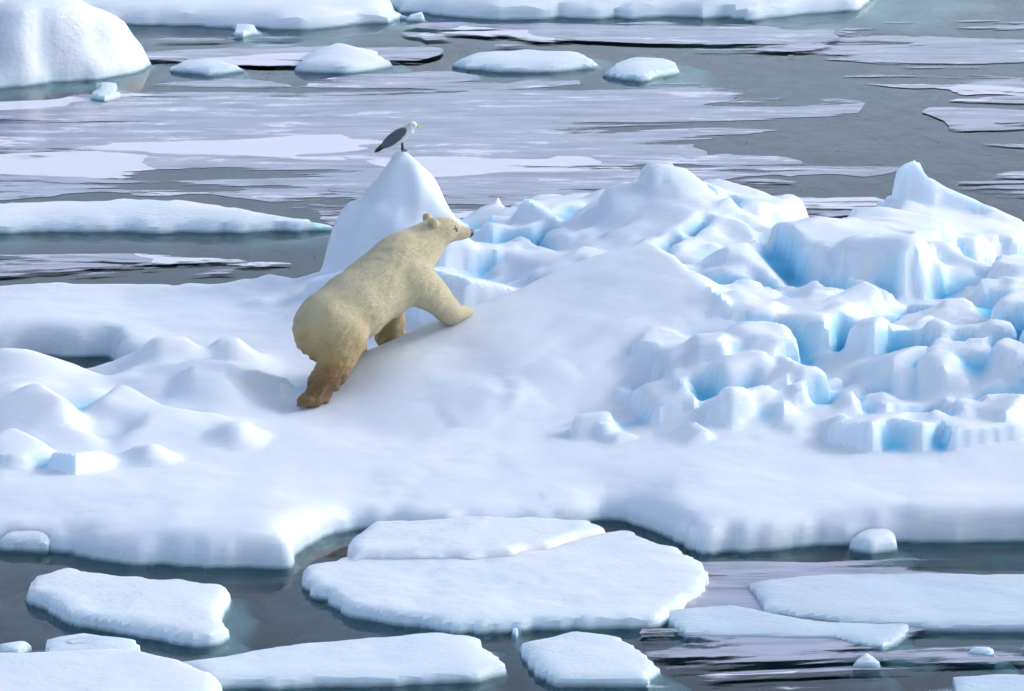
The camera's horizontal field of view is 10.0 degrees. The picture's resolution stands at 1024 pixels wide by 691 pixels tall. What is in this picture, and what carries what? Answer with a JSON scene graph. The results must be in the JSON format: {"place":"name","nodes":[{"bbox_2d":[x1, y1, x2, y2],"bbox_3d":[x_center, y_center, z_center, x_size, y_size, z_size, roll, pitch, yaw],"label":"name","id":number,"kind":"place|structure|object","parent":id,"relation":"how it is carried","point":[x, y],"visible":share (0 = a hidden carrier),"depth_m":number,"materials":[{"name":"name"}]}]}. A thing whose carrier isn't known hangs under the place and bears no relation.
{"place":"outdoors","nodes":[
{"label":"outdoors","id":0,"kind":"place"},
{"bbox_2d":[0,150,1023,569],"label":"large ice floe","id":1,"kind":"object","parent":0,"point":[684,358],"depth_m":53.90,"materials":[{"name":"white ice"}]},
{"bbox_2d":[292,212,473,407],"bbox_3d":[-1.317,-0.350,54.948,2.208,1.586,0.847,-12,18,-40],"label":"polar bear","id":2,"kind":"object","parent":1,"relation":"on","point":[378,289],"visible":0.95,"depth_m":54.65},
{"bbox_2d":[375,121,419,151],"bbox_3d":[-1.148,-2.106,58.981,0.470,0.329,0.164,3,14,12],"label":"gull","id":3,"kind":"object","parent":1,"relation":"on","point":[399,135],"visible":1,"depth_m":58.92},
{"bbox_2d":[0,0,1023,690],"bbox_3d":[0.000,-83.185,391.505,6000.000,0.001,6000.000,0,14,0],"label":"water surface","id":4,"kind":"object","parent":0,"point":[882,126],"depth_m":65.05,"materials":[{"name":"grey liquid"}]},
{"bbox_2d":[0,641,31,652],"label":"brash piece","id":5,"kind":"object","parent":4,"relation":"on","point":[19,647],"visible":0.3,"depth_m":47.71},
{"bbox_2d":[0,530,50,552],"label":"brash piece","id":6,"kind":"object","parent":4,"relation":"on","point":[29,541],"visible":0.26,"depth_m":50.70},
{"bbox_2d":[0,0,151,88],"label":"iceberg","id":7,"kind":"object","parent":4,"relation":"on","point":[42,42],"visible":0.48,"depth_m":70.68,"materials":[{"name":"white ice"}]},
{"bbox_2d":[66,638,92,643],"bbox_3d":[-3.526,3.558,48.164,1.647,2.392,1.563,0,14,0],"label":"ice chunk","id":8,"kind":"object","parent":4,"relation":"on","point":[77,641],"visible":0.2,"depth_m":47.81,"materials":[{"name":"white ice"}]},
{"bbox_2d":[45,633,140,651],"bbox_3d":[-3.465,3.563,48.128,2.132,2.396,1.857,0,14,0],"label":"floe","id":9,"kind":"object","parent":4,"relation":"on","point":[60,643],"visible":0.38,"depth_m":47.75,"materials":[{"name":"white ice"}]},
{"bbox_2d":[91,82,121,102],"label":"ice chunk","id":10,"kind":"object","parent":4,"relation":"on","point":[104,92],"visible":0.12,"depth_m":69.63,"materials":[{"name":"white ice"}]},
{"bbox_2d":[0,649,222,690],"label":"floe","id":11,"kind":"object","parent":4,"relation":"on","point":[102,670],"visible":1,"depth_m":46.72,"materials":[{"name":"white ice"}]},
{"bbox_2d":[25,568,231,647],"bbox_3d":[-3.158,3.303,49.073,3.178,2.446,3.503,0,14,0],"label":"floe","id":12,"kind":"object","parent":4,"relation":"on","point":[179,612],"visible":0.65,"depth_m":48.71,"materials":[{"name":"white ice"}]},
{"bbox_2d":[0,253,289,275],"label":"thin ice","id":13,"kind":"structure","parent":4,"relation":"on","point":[64,262],"depth_m":61.30,"materials":[{"name":"white ice"}]},
{"bbox_2d":[0,198,332,233],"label":"floe","id":14,"kind":"object","parent":4,"relation":"on","point":[143,216],"visible":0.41,"depth_m":62.80,"materials":[{"name":"white ice"}]},
{"bbox_2d":[170,59,244,75],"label":"floe","id":15,"kind":"object","parent":4,"relation":"on","point":[206,67],"visible":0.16,"depth_m":71.15,"materials":[{"name":"white ice"}]},
{"bbox_2d":[0,0,424,30],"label":"ice floe","id":16,"kind":"object","parent":4,"relation":"on","point":[290,15],"visible":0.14,"depth_m":74.16,"materials":[{"name":"white ice"}]},
{"bbox_2d":[230,24,260,38],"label":"ice chunk","id":17,"kind":"object","parent":4,"relation":"on","point":[243,31],"visible":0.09,"depth_m":73.46,"materials":[{"name":"white ice"}]},
{"bbox_2d":[146,36,443,65],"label":"thin ice","id":18,"kind":"structure","parent":4,"relation":"on","point":[264,55],"depth_m":72.18,"materials":[{"name":"white ice"}]},
{"bbox_2d":[294,43,392,73],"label":"floe","id":19,"kind":"object","parent":4,"relation":"on","point":[338,58],"visible":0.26,"depth_m":71.30,"materials":[{"name":"white ice"}]},
{"bbox_2d":[183,632,506,690],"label":"floe","id":20,"kind":"object","parent":4,"relation":"on","point":[417,659],"visible":0.94,"depth_m":47.14,"materials":[{"name":"white ice"}]},
{"bbox_2d":[0,71,898,224],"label":"thin ice","id":21,"kind":"structure","parent":4,"relation":"on","point":[475,142],"depth_m":67.53,"materials":[{"name":"white ice"}]},
{"bbox_2d":[347,516,605,560],"bbox_3d":[-0.390,2.810,50.893,3.725,2.521,2.903,0,14,0],"label":"floe","id":22,"kind":"object","parent":4,"relation":"on","point":[473,537],"visible":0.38,"depth_m":50.43,"materials":[{"name":"white ice"}]},
{"bbox_2d":[301,530,708,634],"bbox_3d":[-0.156,3.085,49.942,4.927,2.450,4.284,0,14,0],"label":"floe","id":23,"kind":"object","parent":4,"relation":"on","point":[624,580],"visible":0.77,"depth_m":49.21,"materials":[{"name":"white ice"}]},
{"bbox_2d":[511,628,520,639],"bbox_3d":[-0.020,3.488,48.514,1.220,2.358,1.307,0,14,0],"label":"brash piece","id":24,"kind":"object","parent":4,"relation":"on","point":[515,632],"visible":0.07,"depth_m":48.24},
{"bbox_2d":[452,49,598,72],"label":"floe","id":25,"kind":"object","parent":4,"relation":"on","point":[527,61],"visible":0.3,"depth_m":71.38,"materials":[{"name":"white ice"}]},
{"bbox_2d":[518,631,660,687],"bbox_3d":[0.564,3.655,47.709,2.760,2.423,2.976,0,14,0],"label":"floe","id":26,"kind":"object","parent":4,"relation":"on","point":[576,659],"visible":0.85,"depth_m":47.20,"materials":[{"name":"white ice"}]},
{"bbox_2d":[401,21,838,55],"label":"thin ice","id":27,"kind":"structure","parent":4,"relation":"on","point":[796,40],"depth_m":73.46,"materials":[{"name":"white ice"}]},
{"bbox_2d":[391,0,870,21],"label":"ice floe","id":28,"kind":"object","parent":4,"relation":"on","point":[744,10],"visible":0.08,"depth_m":74.64,"materials":[{"name":"white ice"}]},
{"bbox_2d":[602,57,679,81],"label":"floe","id":29,"kind":"object","parent":4,"relation":"on","point":[640,69],"visible":0.16,"depth_m":70.93,"materials":[{"name":"white ice"}]},
{"bbox_2d":[667,605,909,651],"bbox_3d":[2.307,3.466,48.559,3.667,2.378,2.186,7,15,25],"label":"floe","id":30,"kind":"object","parent":4,"relation":"on","point":[730,620],"visible":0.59,"depth_m":48.26,"materials":[{"name":"white ice"}]},
{"bbox_2d":[737,178,883,216],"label":"thin ice","id":31,"kind":"structure","parent":4,"relation":"on","point":[836,202],"depth_m":64.07,"materials":[{"name":"white ice"}]},
{"bbox_2d":[640,558,1023,690],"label":"ice","id":32,"kind":"structure","parent":4,"relation":"on","point":[730,587],"depth_m":47.99,"materials":[{"name":"grey ice"}]},
{"bbox_2d":[853,653,880,670],"bbox_3d":[2.880,3.660,47.737,1.274,2.399,1.385,0,14,0],"label":"brash piece","id":33,"kind":"object","parent":4,"relation":"on","point":[866,660],"visible":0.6,"depth_m":47.32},
{"bbox_2d":[848,528,897,554],"bbox_3d":[3.105,2.796,51.108,1.599,2.443,1.715,0,14,0],"label":"ice chunk","id":34,"kind":"object","parent":4,"relation":"on","point":[872,541],"visible":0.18,"depth_m":50.68,"materials":[{"name":"white ice"}]},
{"bbox_2d":[748,573,1023,632],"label":"floe","id":35,"kind":"object","parent":4,"relation":"on","point":[954,603],"visible":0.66,"depth_m":48.97,"materials":[{"name":"white ice"}]},
{"bbox_2d":[780,20,1023,94],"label":"thin ice","id":36,"kind":"structure","parent":4,"relation":"on","point":[947,50],"depth_m":72.37,"materials":[{"name":"white ice"}]},
{"bbox_2d":[922,95,1023,146],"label":"thin ice","id":37,"kind":"structure","parent":4,"relation":"on","point":[968,119],"depth_m":68.58,"materials":[{"name":"white ice"}]},
{"bbox_2d":[967,647,994,655],"bbox_3d":[3.802,3.621,47.936,1.332,2.379,1.281,0,14,0],"label":"brash piece","id":38,"kind":"object","parent":4,"relation":"on","point":[989,651],"visible":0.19,"depth_m":47.65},
{"bbox_2d":[952,674,1023,690],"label":"floe","id":39,"kind":"object","parent":4,"relation":"on","point":[1002,682],"visible":1,"depth_m":46.76,"materials":[{"name":"white ice"}]},
{"bbox_2d":[958,171,1023,195],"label":"thin ice","id":40,"kind":"structure","parent":4,"relation":"on","point":[1015,174],"depth_m":65.07,"materials":[{"name":"white ice"}]}
]}

